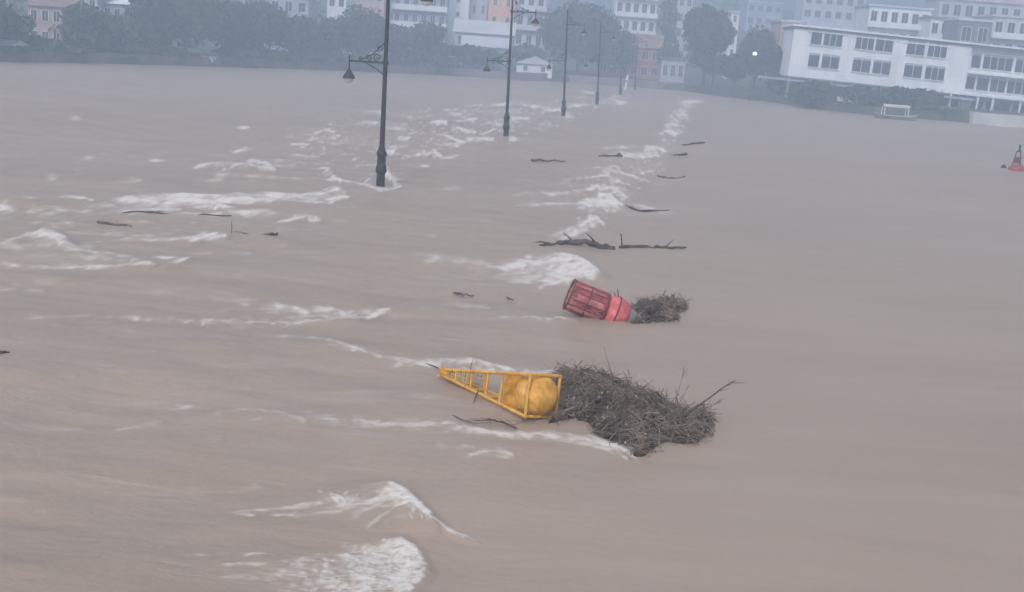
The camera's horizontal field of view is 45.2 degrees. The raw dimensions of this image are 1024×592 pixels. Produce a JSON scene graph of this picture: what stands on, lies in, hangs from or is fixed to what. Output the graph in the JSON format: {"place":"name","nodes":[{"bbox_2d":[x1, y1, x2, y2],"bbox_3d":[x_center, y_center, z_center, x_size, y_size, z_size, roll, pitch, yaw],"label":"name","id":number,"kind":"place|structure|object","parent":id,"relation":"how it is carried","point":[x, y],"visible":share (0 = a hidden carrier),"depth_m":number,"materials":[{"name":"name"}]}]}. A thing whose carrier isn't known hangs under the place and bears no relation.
{"place":"outdoors","nodes":[
{"label":"outdoors","id":0,"kind":"place"},
{"bbox_2d":[0,61,1023,591],"bbox_3d":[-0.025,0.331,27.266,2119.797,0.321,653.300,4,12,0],"label":"water","id":1,"kind":"structure","parent":0,"point":[194,397],"depth_m":25.07,"materials":[{"name":"brown liquid"}]},
{"bbox_2d":[122,211,231,215],"bbox_3d":[-10.160,-2.495,37.288,3.225,0.156,0.333,0,12,-20],"label":"drifting log","id":2,"kind":"object","parent":1,"relation":"on","point":[157,212],"visible":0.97,"depth_m":37.05,"materials":[{"name":"brown wood"}]},
{"bbox_2d":[343,0,432,186],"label":"street lamp","id":3,"kind":"object","parent":1,"relation":"in","point":[349,77],"visible":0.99,"depth_m":47.78,"materials":[{"name":"metal"}]},
{"bbox_2d":[437,367,561,417],"bbox_3d":[-0.335,1.490,20.513,0.726,0.770,2.748,6,2,-43],"label":"yellow buoy","id":4,"kind":"object","parent":1,"relation":"on","point":[530,395],"visible":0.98,"depth_m":19.72,"materials":[{"name":"paint"}]},
{"bbox_2d":[483,0,538,135],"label":"street lamp","id":5,"kind":"object","parent":1,"relation":"in","point":[487,70],"visible":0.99,"depth_m":77.94,"materials":[{"name":"metal"}]},
{"bbox_2d":[546,9,586,115],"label":"street lamp","id":6,"kind":"object","parent":1,"relation":"in","point":[563,102],"visible":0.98,"depth_m":106.81,"materials":[{"name":"metal"}]},
{"bbox_2d":[534,233,614,249],"bbox_3d":[1.901,-1.584,36.585,1.835,0.551,1.988,10,13,27],"label":"drifting log","id":7,"kind":"object","parent":1,"relation":"on","point":[593,243],"visible":0.99,"depth_m":37.02,"materials":[{"name":"brown wood"}]},
{"bbox_2d":[584,21,615,104],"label":"street lamp","id":8,"kind":"object","parent":1,"relation":"on","point":[598,64],"visible":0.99,"depth_m":135.65,"materials":[{"name":"metal"}]},
{"bbox_2d":[562,279,638,321],"bbox_3d":[2.123,0.237,27.405,1.822,0.918,0.792,22,11,-4],"label":"red buoy","id":9,"kind":"object","parent":1,"relation":"on","point":[586,300],"visible":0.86,"depth_m":27.20,"materials":[{"name":"paint"}]},
{"bbox_2d":[610,28,634,94],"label":"street lamp","id":10,"kind":"object","parent":1,"relation":"on","point":[620,85],"visible":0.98,"depth_m":170.88,"materials":[{"name":"metal"}]},
{"bbox_2d":[533,347,736,459],"bbox_3d":[1.978,1.706,20.237,3.278,1.902,4.997,4,12,0],"label":"debris pile","id":11,"kind":"object","parent":1,"relation":"on","point":[641,420],"visible":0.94,"depth_m":19.65,"materials":[{"name":"brown plant"}]},
{"bbox_2d":[626,34,647,89],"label":"street lamp","id":12,"kind":"object","parent":1,"relation":"on","point":[627,64],"visible":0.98,"depth_m":200.43,"materials":[{"name":"metal"}]},
{"bbox_2d":[619,239,686,248],"bbox_3d":[4.316,-1.580,37.668,2.325,0.371,0.355,0,12,-18],"label":"drifting branch","id":13,"kind":"object","parent":1,"relation":"on","point":[646,246],"visible":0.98,"depth_m":37.67,"materials":[{"name":"brown wood"}]},
{"bbox_2d":[625,290,693,323],"bbox_3d":[3.347,0.249,28.405,2.300,0.846,3.301,4,12,0],"label":"debris clump","id":14,"kind":"object","parent":1,"relation":"on","point":[666,309],"visible":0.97,"depth_m":28.05,"materials":[{"name":"brown plant"}]},
{"bbox_2d":[874,104,917,120],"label":"covered boat","id":15,"kind":"object","parent":1,"relation":"on","point":[897,117],"visible":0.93,"depth_m":158.45,"materials":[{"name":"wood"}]},
{"bbox_2d":[1008,145,1023,170],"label":"channel buoy","id":16,"kind":"object","parent":1,"relation":"on","point":[1015,167],"visible":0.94,"depth_m":82.61,"materials":[{"name":"metal"}]},
{"bbox_2d":[6,0,1023,122],"bbox_3d":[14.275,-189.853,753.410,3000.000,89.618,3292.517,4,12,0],"label":"ground","id":17,"kind":"structure","parent":0,"point":[692,79],"depth_m":209.72,"materials":[{"name":"grey concrete"}]},
{"bbox_2d":[0,0,17,36],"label":"tree","id":18,"kind":"object","parent":17,"relation":"on","point":[7,15],"visible":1,"depth_m":129.72,"materials":[{"name":"green plant"}]},
{"bbox_2d":[0,39,28,45],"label":"house","id":19,"kind":"structure","parent":17,"relation":"on","point":[8,42],"depth_m":133.94,"materials":[{"name":"grey concrete"}]},
{"bbox_2d":[0,45,38,54],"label":"shrub","id":20,"kind":"object","parent":17,"relation":"on","point":[12,49],"visible":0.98,"depth_m":132.17,"materials":[{"name":"green plant"}]},
{"bbox_2d":[0,14,41,45],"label":"tree","id":21,"kind":"object","parent":17,"relation":"on","point":[23,28],"visible":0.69,"depth_m":134.28,"materials":[{"name":"green plant"}]},
{"bbox_2d":[31,37,75,52],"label":"shrub","id":22,"kind":"object","parent":17,"relation":"on","point":[49,44],"visible":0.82,"depth_m":137.75,"materials":[{"name":"green plant"}]},
{"bbox_2d":[24,0,88,47],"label":"pink house","id":23,"kind":"structure","parent":17,"relation":"on","point":[44,14],"depth_m":144.39,"materials":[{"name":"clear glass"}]},
{"bbox_2d":[57,46,92,55],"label":"shrub","id":24,"kind":"object","parent":17,"relation":"on","point":[77,50],"visible":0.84,"depth_m":140.37,"materials":[{"name":"green plant"}]},
{"bbox_2d":[48,2,113,48],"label":"tree","id":25,"kind":"object","parent":17,"relation":"on","point":[85,18],"visible":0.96,"depth_m":144.60,"materials":[{"name":"green plant"}]},
{"bbox_2d":[75,0,106,46],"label":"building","id":26,"kind":"structure","parent":17,"relation":"on","point":[99,3],"depth_m":155.56,"materials":[{"name":"white concrete"}]},
{"bbox_2d":[94,11,147,51],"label":"tree","id":27,"kind":"object","parent":17,"relation":"on","point":[116,27],"visible":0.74,"depth_m":149.09,"materials":[{"name":"green plant"}]},
{"bbox_2d":[102,0,140,17],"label":"house","id":28,"kind":"structure","parent":17,"relation":"on","point":[113,6],"depth_m":157.61,"materials":[{"name":"white paint"}]},
{"bbox_2d":[121,0,179,52],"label":"tree","id":29,"kind":"object","parent":17,"relation":"on","point":[150,17],"visible":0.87,"depth_m":156.47,"materials":[{"name":"green plant"}]},
{"bbox_2d":[149,0,229,50],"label":"tree","id":30,"kind":"object","parent":17,"relation":"on","point":[195,20],"visible":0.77,"depth_m":160.65,"materials":[{"name":"green plant"}]},
{"bbox_2d":[0,50,440,74],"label":"embankment wall","id":31,"kind":"structure","parent":17,"relation":"on","point":[63,57],"depth_m":163.55,"materials":[{"name":"concrete"}]},
{"bbox_2d":[207,0,260,56],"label":"tree","id":32,"kind":"object","parent":17,"relation":"on","point":[241,19],"visible":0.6,"depth_m":167.29,"materials":[{"name":"green plant"}]},
{"bbox_2d":[215,37,272,58],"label":"shrub","id":33,"kind":"object","parent":17,"relation":"on","point":[250,45],"visible":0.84,"depth_m":170.73,"materials":[{"name":"green plant"}]},
{"bbox_2d":[232,0,285,48],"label":"tree","id":34,"kind":"object","parent":17,"relation":"on","point":[271,17],"visible":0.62,"depth_m":174.88,"materials":[{"name":"green plant"}]},
{"bbox_2d":[242,0,319,50],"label":"terrace house","id":35,"kind":"structure","parent":17,"relation":"on","point":[308,8],"depth_m":198.31,"materials":[{"name":"grey paint"}]},
{"bbox_2d":[264,10,325,53],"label":"tree","id":36,"kind":"object","parent":17,"relation":"on","point":[304,32],"visible":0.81,"depth_m":179.80,"materials":[{"name":"green plant"}]},
{"bbox_2d":[313,18,345,60],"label":"tree","id":37,"kind":"object","parent":17,"relation":"on","point":[332,40],"visible":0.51,"depth_m":186.59,"materials":[{"name":"green plant"}]},
{"bbox_2d":[327,0,353,53],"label":"pale house","id":38,"kind":"structure","parent":17,"relation":"on","point":[336,8],"depth_m":203.88,"materials":[{"name":"white paint"}]},
{"bbox_2d":[333,52,378,63],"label":"shrub","id":39,"kind":"object","parent":17,"relation":"on","point":[352,57],"visible":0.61,"depth_m":188.02,"materials":[{"name":"green plant"}]},
{"bbox_2d":[334,3,392,54],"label":"tree","id":40,"kind":"object","parent":17,"relation":"on","point":[361,32],"visible":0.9,"depth_m":192.40,"materials":[{"name":"green plant"}]},
{"bbox_2d":[351,0,385,58],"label":"rose house","id":41,"kind":"structure","parent":17,"relation":"on","point":[378,4],"depth_m":215.37,"materials":[{"name":"paint"}]},
{"bbox_2d":[383,23,418,56],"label":"tree","id":42,"kind":"object","parent":17,"relation":"on","point":[398,37],"visible":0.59,"depth_m":199.92,"materials":[{"name":"green plant"}]},
{"bbox_2d":[380,44,434,65],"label":"shrub","id":43,"kind":"object","parent":17,"relation":"on","point":[408,55],"visible":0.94,"depth_m":197.85,"materials":[{"name":"green plant"}]},
{"bbox_2d":[389,0,448,62],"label":"bluish block","id":44,"kind":"structure","parent":17,"relation":"on","point":[407,13],"depth_m":219.31,"materials":[{"name":"paint"}]},
{"bbox_2d":[406,21,449,65],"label":"tree","id":45,"kind":"object","parent":17,"relation":"on","point":[430,35],"visible":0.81,"depth_m":202.59,"materials":[{"name":"green plant"}]},
{"bbox_2d":[414,55,464,68],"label":"shrub","id":46,"kind":"object","parent":17,"relation":"on","point":[440,61],"visible":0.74,"depth_m":202.52,"materials":[{"name":"green plant"}]},
{"bbox_2d":[446,0,469,56],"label":"narrow tower","id":47,"kind":"structure","parent":17,"relation":"on","point":[459,9],"depth_m":224.41,"materials":[{"name":"white paint"}]},
{"bbox_2d":[0,0,923,73],"bbox_3d":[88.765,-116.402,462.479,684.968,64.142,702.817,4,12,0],"label":"hillside woods","id":48,"kind":"object","parent":17,"relation":"on","point":[730,5],"visible":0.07,"depth_m":352.20,"materials":[{"name":"green plant"}]},
{"bbox_2d":[445,43,481,64],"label":"tree","id":49,"kind":"object","parent":17,"relation":"on","point":[465,53],"visible":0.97,"depth_m":206.60,"materials":[{"name":"green plant"}]},
{"bbox_2d":[469,0,488,20],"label":"lilac block","id":50,"kind":"structure","parent":17,"relation":"on","point":[478,9],"depth_m":226.91,"materials":[{"name":"paint"}]},
{"bbox_2d":[453,19,515,69],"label":"row house","id":51,"kind":"structure","parent":17,"relation":"on","point":[480,28],"depth_m":217.84,"materials":[{"name":"white concrete"}]},
{"bbox_2d":[461,35,508,70],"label":"row shed","id":52,"kind":"structure","parent":17,"relation":"on","point":[500,46],"depth_m":213.63,"materials":[{"name":"white concrete"}]},
{"bbox_2d":[473,48,502,66],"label":"tree","id":53,"kind":"object","parent":17,"relation":"on","point":[490,54],"visible":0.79,"depth_m":208.19,"materials":[{"name":"green plant"}]},
{"bbox_2d":[488,0,515,62],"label":"orange house","id":54,"kind":"structure","parent":17,"relation":"on","point":[498,10],"depth_m":225.66,"materials":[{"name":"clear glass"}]},
{"bbox_2d":[511,43,544,60],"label":"tree","id":55,"kind":"object","parent":17,"relation":"on","point":[519,52],"visible":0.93,"depth_m":213.64,"materials":[{"name":"green plant"}]},
{"bbox_2d":[511,0,546,68],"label":"lilac house","id":56,"kind":"structure","parent":17,"relation":"on","point":[527,32],"depth_m":227.23,"materials":[{"name":"paint"}]},
{"bbox_2d":[515,56,553,77],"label":"gabled hut","id":57,"kind":"object","parent":17,"relation":"on","point":[534,64],"visible":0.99,"depth_m":213.78,"materials":[{"name":"white paint"}]},
{"bbox_2d":[447,67,683,90],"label":"embankment wall","id":58,"kind":"structure","parent":17,"relation":"on","point":[479,73],"depth_m":214.41,"materials":[{"name":"grey concrete"}]},
{"bbox_2d":[536,0,622,74],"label":"tree","id":59,"kind":"object","parent":17,"relation":"on","point":[554,32],"visible":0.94,"depth_m":220.29,"materials":[{"name":"green plant"}]},
{"bbox_2d":[615,30,636,77],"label":"tree","id":60,"kind":"object","parent":17,"relation":"on","point":[628,52],"visible":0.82,"depth_m":225.82,"materials":[{"name":"green plant"}]},
{"bbox_2d":[596,32,663,79],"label":"red shop","id":61,"kind":"structure","parent":17,"relation":"on","point":[647,65],"depth_m":229.25,"materials":[{"name":"paint"}]},
{"bbox_2d":[612,0,658,34],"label":"tiered block","id":62,"kind":"structure","parent":17,"relation":"on","point":[637,16],"depth_m":260.45,"materials":[{"name":"white paint"}]},
{"bbox_2d":[655,0,679,46],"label":"tree","id":63,"kind":"object","parent":17,"relation":"on","point":[669,19],"visible":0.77,"depth_m":245.72,"materials":[{"name":"green plant"}]},
{"bbox_2d":[656,36,683,63],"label":"tree","id":64,"kind":"object","parent":17,"relation":"on","point":[670,50],"visible":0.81,"depth_m":225.18,"materials":[{"name":"green plant"}]},
{"bbox_2d":[658,57,686,82],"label":"lilac shed","id":65,"kind":"structure","parent":17,"relation":"on","point":[671,69],"depth_m":224.62,"materials":[{"name":"paint"}]},
{"bbox_2d":[666,0,692,63],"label":"back block","id":66,"kind":"structure","parent":17,"relation":"on","point":[684,7],"depth_m":260.38,"materials":[{"name":"grey paint"}]},
{"bbox_2d":[681,3,736,86],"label":"tree","id":67,"kind":"object","parent":17,"relation":"on","point":[709,31],"visible":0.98,"depth_m":207.56,"materials":[{"name":"green plant"}]},
{"bbox_2d":[688,51,734,87],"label":"tree","id":68,"kind":"object","parent":17,"relation":"on","point":[712,65],"visible":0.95,"depth_m":204.87,"materials":[{"name":"green plant"}]},
{"bbox_2d":[721,11,740,78],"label":"building","id":69,"kind":"structure","parent":17,"relation":"on","point":[734,19],"depth_m":230.36,"materials":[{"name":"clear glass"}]},
{"bbox_2d":[721,53,745,87],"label":"tree","id":70,"kind":"object","parent":17,"relation":"on","point":[734,73],"visible":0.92,"depth_m":203.78,"materials":[{"name":"green plant"}]},
{"bbox_2d":[737,24,776,90],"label":"tree","id":71,"kind":"object","parent":17,"relation":"on","point":[762,44],"visible":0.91,"depth_m":199.49,"materials":[{"name":"green plant"}]},
{"bbox_2d":[739,0,783,32],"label":"hillside building","id":72,"kind":"structure","parent":17,"relation":"on","point":[759,13],"depth_m":318.97,"materials":[{"name":"grey paint"}]},
{"bbox_2d":[764,44,782,92],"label":"tree","id":73,"kind":"object","parent":17,"relation":"on","point":[772,68],"visible":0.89,"depth_m":195.91,"materials":[{"name":"green plant"}]},
{"bbox_2d":[764,19,801,91],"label":"corner house","id":74,"kind":"structure","parent":17,"relation":"on","point":[776,29],"depth_m":199.85,"materials":[{"name":"white paint"}]},
{"bbox_2d":[786,79,839,108],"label":"shrub","id":75,"kind":"object","parent":17,"relation":"on","point":[808,93],"visible":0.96,"depth_m":174.18,"materials":[{"name":"green plant"}]},
{"bbox_2d":[793,0,865,25],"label":"hillside building","id":76,"kind":"structure","parent":17,"relation":"on","point":[838,12],"depth_m":309.58,"materials":[{"name":"white paint"}]},
{"bbox_2d":[837,93,869,105],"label":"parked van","id":77,"kind":"object","parent":17,"relation":"on","point":[842,101],"visible":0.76,"depth_m":170.26,"materials":[{"name":"white metal"}]},
{"bbox_2d":[838,83,892,105],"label":"shrub","id":78,"kind":"object","parent":17,"relation":"on","point":[851,93],"visible":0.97,"depth_m":168.50,"materials":[{"name":"green plant"}]},
{"bbox_2d":[758,22,1023,112],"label":"riverside building","id":79,"kind":"structure","parent":17,"relation":"on","point":[972,75],"depth_m":184.80,"materials":[{"name":"white paint"}]},
{"bbox_2d":[807,52,820,67],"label":"window","id":80,"kind":"structure","parent":79,"relation":"in","point":[813,57],"depth_m":185.65,"materials":[{"name":"grey glass"}]},
{"bbox_2d":[809,30,823,45],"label":"window","id":81,"kind":"structure","parent":79,"relation":"in","point":[816,37],"depth_m":185.01,"materials":[{"name":"grey glass"}]},
{"bbox_2d":[820,53,840,70],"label":"window","id":82,"kind":"structure","parent":79,"relation":"in","point":[828,61],"depth_m":185.46,"materials":[{"name":"grey glass"}]},
{"bbox_2d":[822,31,843,47],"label":"window","id":83,"kind":"structure","parent":79,"relation":"in","point":[829,40],"depth_m":184.83,"materials":[{"name":"grey glass"}]},
{"bbox_2d":[850,57,871,73],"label":"window","id":84,"kind":"structure","parent":79,"relation":"in","point":[859,64],"depth_m":185.19,"materials":[{"name":"grey glass"}]},
{"bbox_2d":[854,35,875,50],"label":"window","id":85,"kind":"structure","parent":79,"relation":"in","point":[867,44],"depth_m":184.52,"materials":[{"name":"grey glass"}]},
{"bbox_2d":[871,59,891,75],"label":"window","id":86,"kind":"structure","parent":79,"relation":"in","point":[880,67],"depth_m":184.97,"materials":[{"name":"grey glass"}]},
{"bbox_2d":[874,37,894,52],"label":"window","id":87,"kind":"structure","parent":79,"relation":"in","point":[886,46],"depth_m":184.34,"materials":[{"name":"grey glass"}]},
{"bbox_2d":[902,62,923,78],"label":"window","id":88,"kind":"structure","parent":79,"relation":"in","point":[911,70],"depth_m":184.70,"materials":[{"name":"grey glass"}]},
{"bbox_2d":[905,40,925,56],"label":"window","id":89,"kind":"structure","parent":79,"relation":"in","point":[911,49],"depth_m":184.02,"materials":[{"name":"grey glass"}]},
{"bbox_2d":[923,64,945,81],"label":"window","id":90,"kind":"structure","parent":79,"relation":"in","point":[932,72],"depth_m":184.47,"materials":[{"name":"grey glass"}]},
{"bbox_2d":[926,42,948,58],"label":"window","id":91,"kind":"structure","parent":79,"relation":"in","point":[932,51],"depth_m":183.84,"materials":[{"name":"grey glass"}]},
{"bbox_2d":[965,74,976,90],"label":"window","id":92,"kind":"structure","parent":79,"relation":"in","point":[971,79],"depth_m":185.24,"materials":[{"name":"grey glass"}]},
{"bbox_2d":[970,52,982,68],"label":"window","id":93,"kind":"structure","parent":79,"relation":"in","point":[976,59],"depth_m":184.56,"materials":[{"name":"grey glass"}]},
{"bbox_2d":[969,97,983,108],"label":"window","id":94,"kind":"structure","parent":79,"relation":"in","point":[981,101],"depth_m":185.74,"materials":[{"name":"grey glass"}]},
{"bbox_2d":[975,75,989,91],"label":"window","id":95,"kind":"structure","parent":79,"relation":"in","point":[982,83],"depth_m":185.10,"materials":[{"name":"grey glass"}]},
{"bbox_2d":[981,53,1013,72],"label":"window","id":96,"kind":"structure","parent":79,"relation":"in","point":[993,62],"depth_m":184.34,"materials":[{"name":"grey glass"}]},
{"bbox_2d":[984,99,1010,110],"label":"window","id":97,"kind":"structure","parent":79,"relation":"in","point":[998,105],"depth_m":185.51,"materials":[{"name":"grey glass"}]},
{"bbox_2d":[988,77,1007,93],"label":"window","id":98,"kind":"structure","parent":79,"relation":"in","point":[997,84],"depth_m":184.97,"materials":[{"name":"grey glass"}]},
{"bbox_2d":[1005,78,1023,95],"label":"window","id":99,"kind":"structure","parent":79,"relation":"in","point":[1014,86],"depth_m":184.79,"materials":[{"name":"grey glass"}]},
{"bbox_2d":[1013,57,1023,73],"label":"window","id":100,"kind":"structure","parent":79,"relation":"in","point":[1019,63],"depth_m":184.16,"materials":[{"name":"grey glass"}]},
{"bbox_2d":[853,4,933,36],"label":"hillside building","id":101,"kind":"structure","parent":17,"relation":"on","point":[892,19],"depth_m":211.18,"materials":[{"name":"white paint"}]},
{"bbox_2d":[882,85,910,104],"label":"shrub","id":102,"kind":"object","parent":17,"relation":"on","point":[897,93],"visible":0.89,"depth_m":168.58,"materials":[{"name":"green plant"}]},
{"bbox_2d":[900,88,944,110],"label":"shrub","id":103,"kind":"object","parent":17,"relation":"on","point":[924,99],"visible":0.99,"depth_m":167.47,"materials":[{"name":"green plant"}]},
{"bbox_2d":[917,16,951,38],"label":"hillside building","id":104,"kind":"structure","parent":17,"relation":"on","point":[932,26],"depth_m":205.63,"materials":[{"name":"white paint"}]},
{"bbox_2d":[942,18,994,43],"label":"hillside building","id":105,"kind":"structure","parent":17,"relation":"on","point":[969,30],"depth_m":198.23,"materials":[{"name":"white paint"}]},
{"bbox_2d":[960,26,971,41],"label":"window","id":106,"kind":"structure","parent":105,"relation":"in","point":[966,32],"depth_m":198.20,"materials":[{"name":"grey glass"}]},
{"bbox_2d":[977,27,988,42],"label":"window","id":107,"kind":"structure","parent":105,"relation":"in","point":[982,36],"depth_m":198.20,"materials":[{"name":"grey glass"}]},
{"bbox_2d":[923,0,1023,18],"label":"hillside building","id":108,"kind":"structure","parent":17,"relation":"on","point":[958,8],"depth_m":249.02,"materials":[{"name":"white paint"}]},
{"bbox_2d":[969,111,1023,127],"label":"quay wall","id":109,"kind":"structure","parent":17,"relation":"on","point":[1001,120],"depth_m":162.68,"materials":[{"name":"white concrete"}]},
{"bbox_2d":[971,14,1023,47],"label":"hillside building","id":110,"kind":"structure","parent":17,"relation":"on","point":[1007,30],"depth_m":203.70,"materials":[{"name":"white paint"}]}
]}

